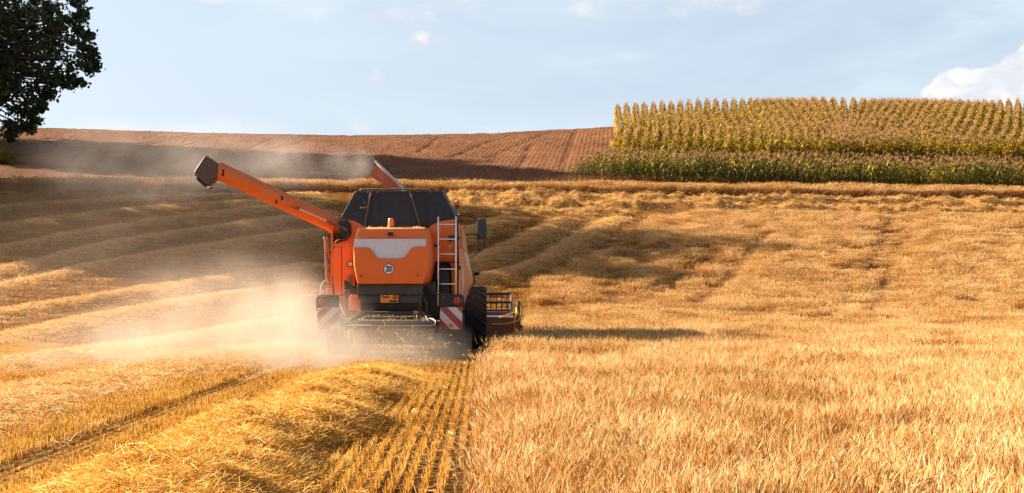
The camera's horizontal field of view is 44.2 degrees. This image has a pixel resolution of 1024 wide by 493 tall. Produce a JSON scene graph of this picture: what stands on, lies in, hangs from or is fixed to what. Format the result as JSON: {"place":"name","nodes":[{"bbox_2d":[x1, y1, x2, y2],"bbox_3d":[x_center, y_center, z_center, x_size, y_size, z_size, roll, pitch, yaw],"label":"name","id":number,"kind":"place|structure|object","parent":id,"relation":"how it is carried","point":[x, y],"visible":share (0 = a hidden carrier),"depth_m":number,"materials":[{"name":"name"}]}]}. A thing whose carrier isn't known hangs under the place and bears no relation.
{"place":"outdoors","nodes":[
{"label":"outdoors","id":0,"kind":"place"},
{"bbox_2d":[0,189,1018,492],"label":"ground","id":1,"kind":"structure","parent":0,"point":[204,271],"depth_m":56.63,"materials":[{"name":"soil"}]},
{"bbox_2d":[0,0,105,200],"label":"oak tree","id":2,"kind":"object","parent":1,"relation":"on","point":[19,55],"visible":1,"depth_m":73.40,"materials":[{"name":"green plant"}]},
{"bbox_2d":[0,313,305,374],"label":"straw windrow","id":3,"kind":"object","parent":1,"relation":"on","point":[12,362],"visible":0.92,"depth_m":32.64,"materials":[{"name":"yellow plant"}]},
{"bbox_2d":[0,191,327,210],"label":"straw windrow","id":4,"kind":"object","parent":1,"relation":"on","point":[81,202],"visible":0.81,"depth_m":81.34,"materials":[{"name":"yellow plant"}]},
{"bbox_2d":[0,279,328,350],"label":"straw windrow","id":5,"kind":"object","parent":1,"relation":"on","point":[47,328],"visible":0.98,"depth_m":46.92,"materials":[{"name":"yellow plant"}]},
{"bbox_2d":[0,195,329,231],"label":"straw windrow","id":6,"kind":"object","parent":1,"relation":"on","point":[147,208],"visible":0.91,"depth_m":75.55,"materials":[{"name":"yellow plant"}]},
{"bbox_2d":[0,260,330,323],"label":"straw windrow","id":7,"kind":"object","parent":1,"relation":"on","point":[114,295],"visible":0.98,"depth_m":52.61,"materials":[{"name":"yellow plant"}]},
{"bbox_2d":[0,227,330,297],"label":"straw windrow","id":8,"kind":"object","parent":1,"relation":"on","point":[37,280],"visible":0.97,"depth_m":60.00,"materials":[{"name":"yellow plant"}]},
{"bbox_2d":[0,210,341,279],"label":"straw windrow","id":9,"kind":"object","parent":1,"relation":"on","point":[68,257],"visible":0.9,"depth_m":63.73,"materials":[{"name":"yellow plant"}]},
{"bbox_2d":[0,199,344,254],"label":"straw windrow","id":10,"kind":"object","parent":1,"relation":"on","point":[67,235],"visible":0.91,"depth_m":69.88,"materials":[{"name":"yellow plant"}]},
{"bbox_2d":[0,337,364,457],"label":"straw windrow","id":11,"kind":"object","parent":1,"relation":"on","point":[60,389],"visible":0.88,"depth_m":20.34,"materials":[{"name":"yellow plant"}]},
{"bbox_2d":[0,357,461,492],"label":"straw windrow","id":12,"kind":"object","parent":1,"relation":"on","point":[267,442],"visible":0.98,"depth_m":10.82,"materials":[{"name":"yellow plant"}]},
{"bbox_2d":[276,310,477,365],"bbox_3d":[-1.974,1.791,24.509,5.302,1.160,5.205,0,-2,-1],"label":"flying chaff","id":13,"kind":"object","parent":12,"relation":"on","point":[389,348],"visible":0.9,"depth_m":24.21,"materials":[{"name":"plant"}]},
{"bbox_2d":[0,342,488,492],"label":"stubble","id":14,"kind":"object","parent":1,"relation":"on","point":[120,410],"visible":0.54,"depth_m":15.33,"materials":[{"name":"yellow plant"}]},
{"bbox_2d":[194,156,522,357],"bbox_3d":[-3.439,0.383,32.958,6.644,4.731,11.630,0,-2,8],"label":"combine harvester","id":15,"kind":"object","parent":1,"relation":"on","point":[410,258],"visible":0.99,"depth_m":29.20,"materials":[{"name":"orange metal"}]},
{"bbox_2d":[349,226,436,321],"bbox_3d":[-2.570,0.589,27.908,2.001,2.128,1.483,0,-2,-1],"label":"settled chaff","id":16,"kind":"object","parent":15,"relation":"on","point":[383,314],"visible":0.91,"depth_m":27.51,"materials":[{"name":"plant"}]},
{"bbox_2d":[462,214,544,246],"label":"straw windrow","id":17,"kind":"object","parent":1,"relation":"on","point":[506,219],"visible":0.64,"depth_m":70.38,"materials":[{"name":"yellow plant"}]},
{"bbox_2d":[0,189,1023,349],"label":"stubble","id":18,"kind":"object","parent":1,"relation":"on","point":[236,338],"visible":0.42,"depth_m":60.82,"materials":[{"name":"yellow plant"}]},
{"bbox_2d":[468,215,585,271],"bbox_3d":[0.637,-0.301,65.959,3.502,3.662,17.198,-1,-2,21],"label":"straw windrow","id":19,"kind":"object","parent":1,"relation":"on","point":[538,234],"visible":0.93,"depth_m":64.76,"materials":[{"name":"yellow plant"}]},
{"bbox_2d":[456,203,641,217],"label":"straw windrow","id":20,"kind":"object","parent":1,"relation":"on","point":[547,211],"visible":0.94,"depth_m":75.36,"materials":[{"name":"yellow plant"}]},
{"bbox_2d":[471,215,641,289],"bbox_3d":[2.706,0.024,64.132,4.190,4.477,21.862,-1,-2,23],"label":"straw windrow","id":21,"kind":"object","parent":1,"relation":"on","point":[580,237],"visible":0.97,"depth_m":61.87,"materials":[{"name":"yellow plant"}]},
{"bbox_2d":[372,340,1023,492],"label":"grain crop","id":22,"kind":"object","parent":1,"relation":"on","point":[806,419],"visible":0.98,"depth_m":9.76,"materials":[{"name":"yellow plant"}]},
{"bbox_2d":[447,187,1023,207],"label":"straw windrow","id":23,"kind":"object","parent":1,"relation":"on","point":[946,200],"visible":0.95,"depth_m":80.72,"materials":[{"name":"yellow plant"}]},
{"bbox_2d":[449,192,1023,216],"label":"straw windrow","id":24,"kind":"object","parent":1,"relation":"on","point":[640,205],"visible":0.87,"depth_m":77.35,"materials":[{"name":"yellow plant"}]},
{"bbox_2d":[452,207,1023,377],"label":"grain crop","id":25,"kind":"object","parent":1,"relation":"on","point":[803,289],"visible":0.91,"depth_m":52.32,"materials":[{"name":"yellow plant"}]},
{"bbox_2d":[0,122,1023,196],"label":"ploughed hill","id":26,"kind":"structure","parent":0,"point":[537,156],"depth_m":111.94,"materials":[{"name":"soil"}]},
{"bbox_2d":[0,147,17,162],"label":"bush","id":27,"kind":"object","parent":26,"relation":"on","point":[8,156],"visible":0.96,"depth_m":101.41,"materials":[{"name":"green plant"}]},
{"bbox_2d":[0,174,1023,198],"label":"barley strip","id":28,"kind":"object","parent":26,"relation":"on","point":[332,185],"visible":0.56,"depth_m":85.27,"materials":[{"name":"yellow plant"}]},
{"bbox_2d":[565,145,1023,188],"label":"maize crop","id":29,"kind":"object","parent":26,"relation":"on","point":[993,175],"visible":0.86,"depth_m":89.79,"materials":[{"name":"green plant"}]},
{"bbox_2d":[609,96,1023,168],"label":"maize crop","id":30,"kind":"object","parent":26,"relation":"on","point":[915,127],"visible":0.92,"depth_m":108.54,"materials":[{"name":"yellow plant"}]},
{"bbox_2d":[0,0,1023,135],"label":"sky","id":31,"kind":"structure","parent":0,"point":[305,67],"materials":[{"name":"blue"}]}
]}

